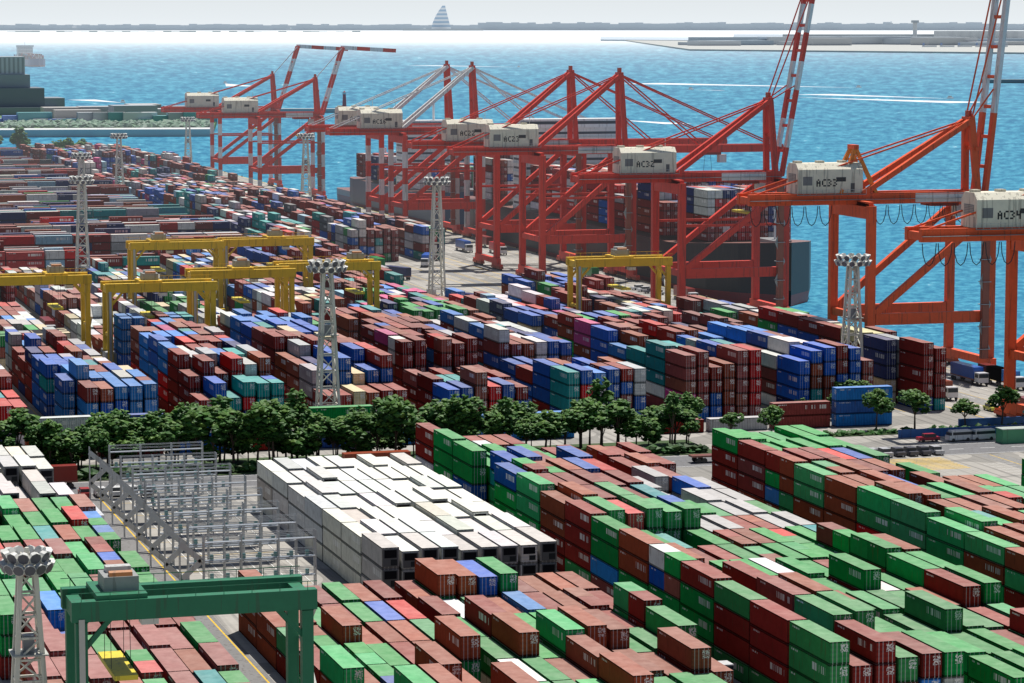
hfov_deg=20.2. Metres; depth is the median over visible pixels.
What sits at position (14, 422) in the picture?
tree
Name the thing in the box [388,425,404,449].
tree
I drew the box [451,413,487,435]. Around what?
tree
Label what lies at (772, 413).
tree
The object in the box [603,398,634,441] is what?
tree
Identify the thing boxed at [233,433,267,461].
tree
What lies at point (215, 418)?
tree
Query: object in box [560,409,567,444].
tree
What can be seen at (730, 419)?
tree
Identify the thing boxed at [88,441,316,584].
reefer racks
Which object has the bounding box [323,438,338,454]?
tree
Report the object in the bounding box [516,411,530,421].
tree
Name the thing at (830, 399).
tree
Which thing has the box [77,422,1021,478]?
hedges
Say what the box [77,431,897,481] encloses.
verge
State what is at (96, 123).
island trees
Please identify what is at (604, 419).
tree
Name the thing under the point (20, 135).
tree
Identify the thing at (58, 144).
tree
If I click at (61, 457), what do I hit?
tree
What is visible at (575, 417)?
tree
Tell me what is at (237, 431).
tree
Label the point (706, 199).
shipping containers
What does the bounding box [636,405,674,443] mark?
tree
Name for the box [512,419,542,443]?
tree
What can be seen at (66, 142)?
tree
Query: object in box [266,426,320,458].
tree
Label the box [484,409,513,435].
tree
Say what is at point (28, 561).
light towers
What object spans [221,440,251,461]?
tree
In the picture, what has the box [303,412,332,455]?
tree
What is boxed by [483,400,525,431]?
tree
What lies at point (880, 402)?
tree
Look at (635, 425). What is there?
tree
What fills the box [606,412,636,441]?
tree
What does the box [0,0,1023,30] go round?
sky
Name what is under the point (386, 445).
tree
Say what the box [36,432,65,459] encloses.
tree
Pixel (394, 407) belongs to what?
tree
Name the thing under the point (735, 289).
ships
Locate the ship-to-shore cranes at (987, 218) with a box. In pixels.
[161,0,1023,416]
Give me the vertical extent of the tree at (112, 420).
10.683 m
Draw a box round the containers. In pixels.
[0,143,1023,682]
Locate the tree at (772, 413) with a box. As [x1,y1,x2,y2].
[756,404,784,430]
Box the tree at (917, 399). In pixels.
[896,388,932,428]
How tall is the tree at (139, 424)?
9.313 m
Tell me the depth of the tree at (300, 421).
528.51 m
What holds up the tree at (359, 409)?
on the verge
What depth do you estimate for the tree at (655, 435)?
544.09 m
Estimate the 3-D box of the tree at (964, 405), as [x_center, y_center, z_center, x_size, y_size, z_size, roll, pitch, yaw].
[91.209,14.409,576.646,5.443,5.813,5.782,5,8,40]
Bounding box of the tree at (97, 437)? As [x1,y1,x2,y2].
[83,428,110,469]
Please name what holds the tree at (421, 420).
on the verge
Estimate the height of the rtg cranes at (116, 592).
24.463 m
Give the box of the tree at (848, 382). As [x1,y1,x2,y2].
[831,379,871,388]
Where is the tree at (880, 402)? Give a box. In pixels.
[861,388,896,427]
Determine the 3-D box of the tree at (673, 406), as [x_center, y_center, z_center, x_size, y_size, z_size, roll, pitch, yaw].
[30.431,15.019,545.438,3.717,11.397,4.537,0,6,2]
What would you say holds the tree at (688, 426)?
on the verge
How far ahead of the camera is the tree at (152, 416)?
522.25 m
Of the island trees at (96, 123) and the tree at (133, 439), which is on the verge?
the tree at (133, 439)
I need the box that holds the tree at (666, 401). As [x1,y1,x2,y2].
[663,398,674,443]
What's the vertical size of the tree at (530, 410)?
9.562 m
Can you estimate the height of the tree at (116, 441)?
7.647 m
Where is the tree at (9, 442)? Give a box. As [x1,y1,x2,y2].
[4,437,15,447]
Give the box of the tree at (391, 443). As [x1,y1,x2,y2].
[373,434,394,450]
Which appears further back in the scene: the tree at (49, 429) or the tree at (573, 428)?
the tree at (573, 428)
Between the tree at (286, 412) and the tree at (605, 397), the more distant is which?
the tree at (605, 397)
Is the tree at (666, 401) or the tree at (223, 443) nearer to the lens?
the tree at (223, 443)
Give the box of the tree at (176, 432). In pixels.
[152,420,196,467]
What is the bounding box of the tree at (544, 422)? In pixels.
[529,409,570,446]
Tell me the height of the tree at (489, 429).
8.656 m
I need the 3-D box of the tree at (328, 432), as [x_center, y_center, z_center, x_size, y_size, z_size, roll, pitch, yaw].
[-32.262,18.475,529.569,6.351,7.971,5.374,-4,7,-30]
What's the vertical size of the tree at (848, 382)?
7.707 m
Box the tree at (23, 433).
[21,420,52,445]
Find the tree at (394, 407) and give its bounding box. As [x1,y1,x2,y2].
[370,394,419,449]
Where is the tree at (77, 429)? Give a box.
[73,425,85,469]
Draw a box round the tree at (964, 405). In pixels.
[949,398,980,424]
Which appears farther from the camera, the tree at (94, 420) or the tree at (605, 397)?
the tree at (605, 397)
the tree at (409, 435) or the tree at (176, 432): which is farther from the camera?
the tree at (409, 435)
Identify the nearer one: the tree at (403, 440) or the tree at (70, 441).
the tree at (70, 441)
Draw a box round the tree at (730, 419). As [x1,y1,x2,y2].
[718,412,743,428]
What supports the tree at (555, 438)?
on the verge
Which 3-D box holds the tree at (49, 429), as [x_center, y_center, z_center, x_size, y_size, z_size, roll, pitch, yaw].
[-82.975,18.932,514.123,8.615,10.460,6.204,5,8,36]
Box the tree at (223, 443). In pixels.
[213,430,231,462]
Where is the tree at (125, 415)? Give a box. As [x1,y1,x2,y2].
[104,408,136,465]
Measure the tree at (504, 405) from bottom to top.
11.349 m
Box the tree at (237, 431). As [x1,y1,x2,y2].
[222,407,258,463]
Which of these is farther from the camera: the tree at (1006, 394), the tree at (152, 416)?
the tree at (1006, 394)
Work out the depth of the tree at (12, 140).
1733.81 m
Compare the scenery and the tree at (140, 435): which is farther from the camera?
the scenery
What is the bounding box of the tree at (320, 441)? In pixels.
[305,438,322,459]
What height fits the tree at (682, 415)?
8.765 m
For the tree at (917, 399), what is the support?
on the verge
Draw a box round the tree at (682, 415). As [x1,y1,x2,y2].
[651,403,701,443]
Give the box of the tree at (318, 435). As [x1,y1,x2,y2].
[303,417,334,455]
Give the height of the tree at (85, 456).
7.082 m
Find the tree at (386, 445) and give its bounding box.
[369,436,393,449]
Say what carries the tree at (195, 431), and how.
on the verge
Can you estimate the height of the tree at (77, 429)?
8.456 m
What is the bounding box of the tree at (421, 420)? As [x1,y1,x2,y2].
[400,415,427,440]
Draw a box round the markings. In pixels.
[12,172,1023,682]
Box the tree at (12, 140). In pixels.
[9,133,26,149]
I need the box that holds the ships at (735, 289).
[16,45,810,305]
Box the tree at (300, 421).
[283,404,311,456]
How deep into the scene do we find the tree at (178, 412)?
524.12 m
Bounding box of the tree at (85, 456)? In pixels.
[63,444,93,467]
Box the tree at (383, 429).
[354,411,398,450]
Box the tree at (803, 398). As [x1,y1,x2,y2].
[794,397,810,400]
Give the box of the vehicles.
[39,235,1023,681]
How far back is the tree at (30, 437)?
511.60 m
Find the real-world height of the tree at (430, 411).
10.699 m
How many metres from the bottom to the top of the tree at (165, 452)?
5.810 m
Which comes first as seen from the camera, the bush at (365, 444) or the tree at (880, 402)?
the bush at (365, 444)
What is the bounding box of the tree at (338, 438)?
[324,423,343,454]
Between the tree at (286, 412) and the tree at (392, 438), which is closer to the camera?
the tree at (286, 412)
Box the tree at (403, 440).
[388,436,409,449]
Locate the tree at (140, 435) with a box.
[123,425,163,468]
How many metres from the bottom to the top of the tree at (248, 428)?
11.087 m
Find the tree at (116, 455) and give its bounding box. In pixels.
[103,436,126,465]
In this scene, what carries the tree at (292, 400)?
on the verge
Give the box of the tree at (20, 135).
[12,126,27,149]
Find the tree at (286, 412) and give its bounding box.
[245,398,295,460]
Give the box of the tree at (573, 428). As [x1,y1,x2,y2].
[553,414,580,444]
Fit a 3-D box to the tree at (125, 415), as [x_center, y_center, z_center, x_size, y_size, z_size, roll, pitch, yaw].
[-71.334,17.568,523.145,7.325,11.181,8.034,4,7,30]
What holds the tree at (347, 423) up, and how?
on the verge
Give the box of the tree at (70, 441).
[56,431,85,463]
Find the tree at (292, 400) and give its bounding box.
[284,388,312,458]
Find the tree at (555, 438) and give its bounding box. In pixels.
[543,437,558,446]
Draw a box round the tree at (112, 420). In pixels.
[83,413,128,463]
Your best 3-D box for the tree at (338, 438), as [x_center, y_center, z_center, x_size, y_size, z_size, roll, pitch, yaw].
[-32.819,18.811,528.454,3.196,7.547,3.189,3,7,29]
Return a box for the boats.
[81,65,973,123]
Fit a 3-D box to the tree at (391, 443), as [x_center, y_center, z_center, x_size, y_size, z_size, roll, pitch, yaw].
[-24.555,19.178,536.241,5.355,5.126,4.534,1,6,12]
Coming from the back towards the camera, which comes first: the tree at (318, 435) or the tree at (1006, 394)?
the tree at (1006, 394)
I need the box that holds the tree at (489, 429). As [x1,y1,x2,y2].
[480,412,507,435]
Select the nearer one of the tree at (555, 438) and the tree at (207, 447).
the tree at (207, 447)
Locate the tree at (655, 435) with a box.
[638,416,668,443]
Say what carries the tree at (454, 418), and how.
on the verge
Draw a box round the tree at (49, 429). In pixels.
[31,418,71,464]
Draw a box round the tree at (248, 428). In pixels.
[235,407,280,460]
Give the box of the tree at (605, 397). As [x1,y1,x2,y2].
[586,377,613,444]
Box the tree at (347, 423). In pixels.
[331,411,376,451]
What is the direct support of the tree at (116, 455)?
on the verge
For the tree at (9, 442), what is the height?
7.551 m
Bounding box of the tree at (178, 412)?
[164,402,201,462]
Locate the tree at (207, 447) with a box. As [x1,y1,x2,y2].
[190,440,219,466]
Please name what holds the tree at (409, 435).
on the verge
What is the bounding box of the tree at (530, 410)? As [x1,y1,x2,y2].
[516,401,538,442]
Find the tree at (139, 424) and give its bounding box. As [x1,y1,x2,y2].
[128,417,164,464]
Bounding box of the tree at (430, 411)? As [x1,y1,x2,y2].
[418,398,450,427]
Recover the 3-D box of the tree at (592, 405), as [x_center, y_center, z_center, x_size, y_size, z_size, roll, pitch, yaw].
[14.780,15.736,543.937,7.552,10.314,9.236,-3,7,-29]
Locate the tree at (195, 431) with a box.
[182,419,209,458]
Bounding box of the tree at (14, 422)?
[0,407,39,444]
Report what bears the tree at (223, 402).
on the verge
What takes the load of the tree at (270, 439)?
on the verge
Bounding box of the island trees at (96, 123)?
[0,118,209,127]
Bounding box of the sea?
[0,31,1023,376]
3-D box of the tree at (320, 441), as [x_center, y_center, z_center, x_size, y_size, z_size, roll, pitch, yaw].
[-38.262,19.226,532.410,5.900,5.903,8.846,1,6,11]
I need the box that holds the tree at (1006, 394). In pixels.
[987,385,1020,423]
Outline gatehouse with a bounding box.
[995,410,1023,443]
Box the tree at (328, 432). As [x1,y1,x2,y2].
[324,420,349,454]
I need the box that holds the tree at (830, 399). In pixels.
[827,393,831,406]
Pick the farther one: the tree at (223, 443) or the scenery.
the scenery
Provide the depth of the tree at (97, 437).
514.13 m
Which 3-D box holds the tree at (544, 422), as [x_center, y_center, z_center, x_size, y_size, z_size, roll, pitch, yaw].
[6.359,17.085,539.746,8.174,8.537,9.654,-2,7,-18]
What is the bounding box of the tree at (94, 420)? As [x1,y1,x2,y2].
[79,412,121,468]
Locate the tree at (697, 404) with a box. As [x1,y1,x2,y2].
[679,391,705,442]
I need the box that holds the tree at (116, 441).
[87,430,138,468]
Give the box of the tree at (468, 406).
[435,394,486,434]
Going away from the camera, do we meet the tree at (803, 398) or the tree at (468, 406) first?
the tree at (468, 406)
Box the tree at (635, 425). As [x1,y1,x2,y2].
[614,415,651,444]
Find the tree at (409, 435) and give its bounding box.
[398,427,415,454]
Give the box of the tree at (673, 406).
[663,391,681,444]
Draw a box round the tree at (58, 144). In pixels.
[51,139,63,147]
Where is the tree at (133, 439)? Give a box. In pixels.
[125,436,144,464]
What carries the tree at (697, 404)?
on the verge
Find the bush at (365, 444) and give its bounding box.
[338,433,375,451]
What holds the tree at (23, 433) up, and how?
on the verge
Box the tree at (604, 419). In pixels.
[591,410,614,445]
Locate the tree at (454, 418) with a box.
[441,401,461,431]
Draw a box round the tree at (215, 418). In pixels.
[181,405,235,465]
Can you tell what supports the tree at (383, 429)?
on the verge
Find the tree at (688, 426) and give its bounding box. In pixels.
[678,420,700,444]
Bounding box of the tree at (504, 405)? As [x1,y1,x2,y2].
[496,396,517,426]
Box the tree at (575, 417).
[565,406,598,448]
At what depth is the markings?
505.97 m
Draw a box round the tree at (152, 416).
[136,409,174,463]
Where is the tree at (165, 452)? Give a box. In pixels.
[162,442,180,463]
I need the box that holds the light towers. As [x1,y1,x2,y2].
[0,117,871,682]
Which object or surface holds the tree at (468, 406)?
on the verge
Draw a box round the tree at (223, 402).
[209,395,232,462]
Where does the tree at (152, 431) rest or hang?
on the verge
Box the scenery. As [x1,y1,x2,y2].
[0,6,1023,136]
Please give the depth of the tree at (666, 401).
552.58 m
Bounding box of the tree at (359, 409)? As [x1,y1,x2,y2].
[346,405,365,433]
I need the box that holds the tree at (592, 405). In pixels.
[568,396,606,444]
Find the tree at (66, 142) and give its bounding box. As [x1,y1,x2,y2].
[61,137,74,146]
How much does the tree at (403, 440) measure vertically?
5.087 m
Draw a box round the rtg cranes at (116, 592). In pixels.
[0,228,672,682]
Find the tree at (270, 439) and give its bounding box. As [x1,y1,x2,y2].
[256,423,280,459]
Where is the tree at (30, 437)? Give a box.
[23,423,41,447]
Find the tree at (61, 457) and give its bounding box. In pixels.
[42,448,79,464]
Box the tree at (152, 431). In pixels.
[144,428,157,453]

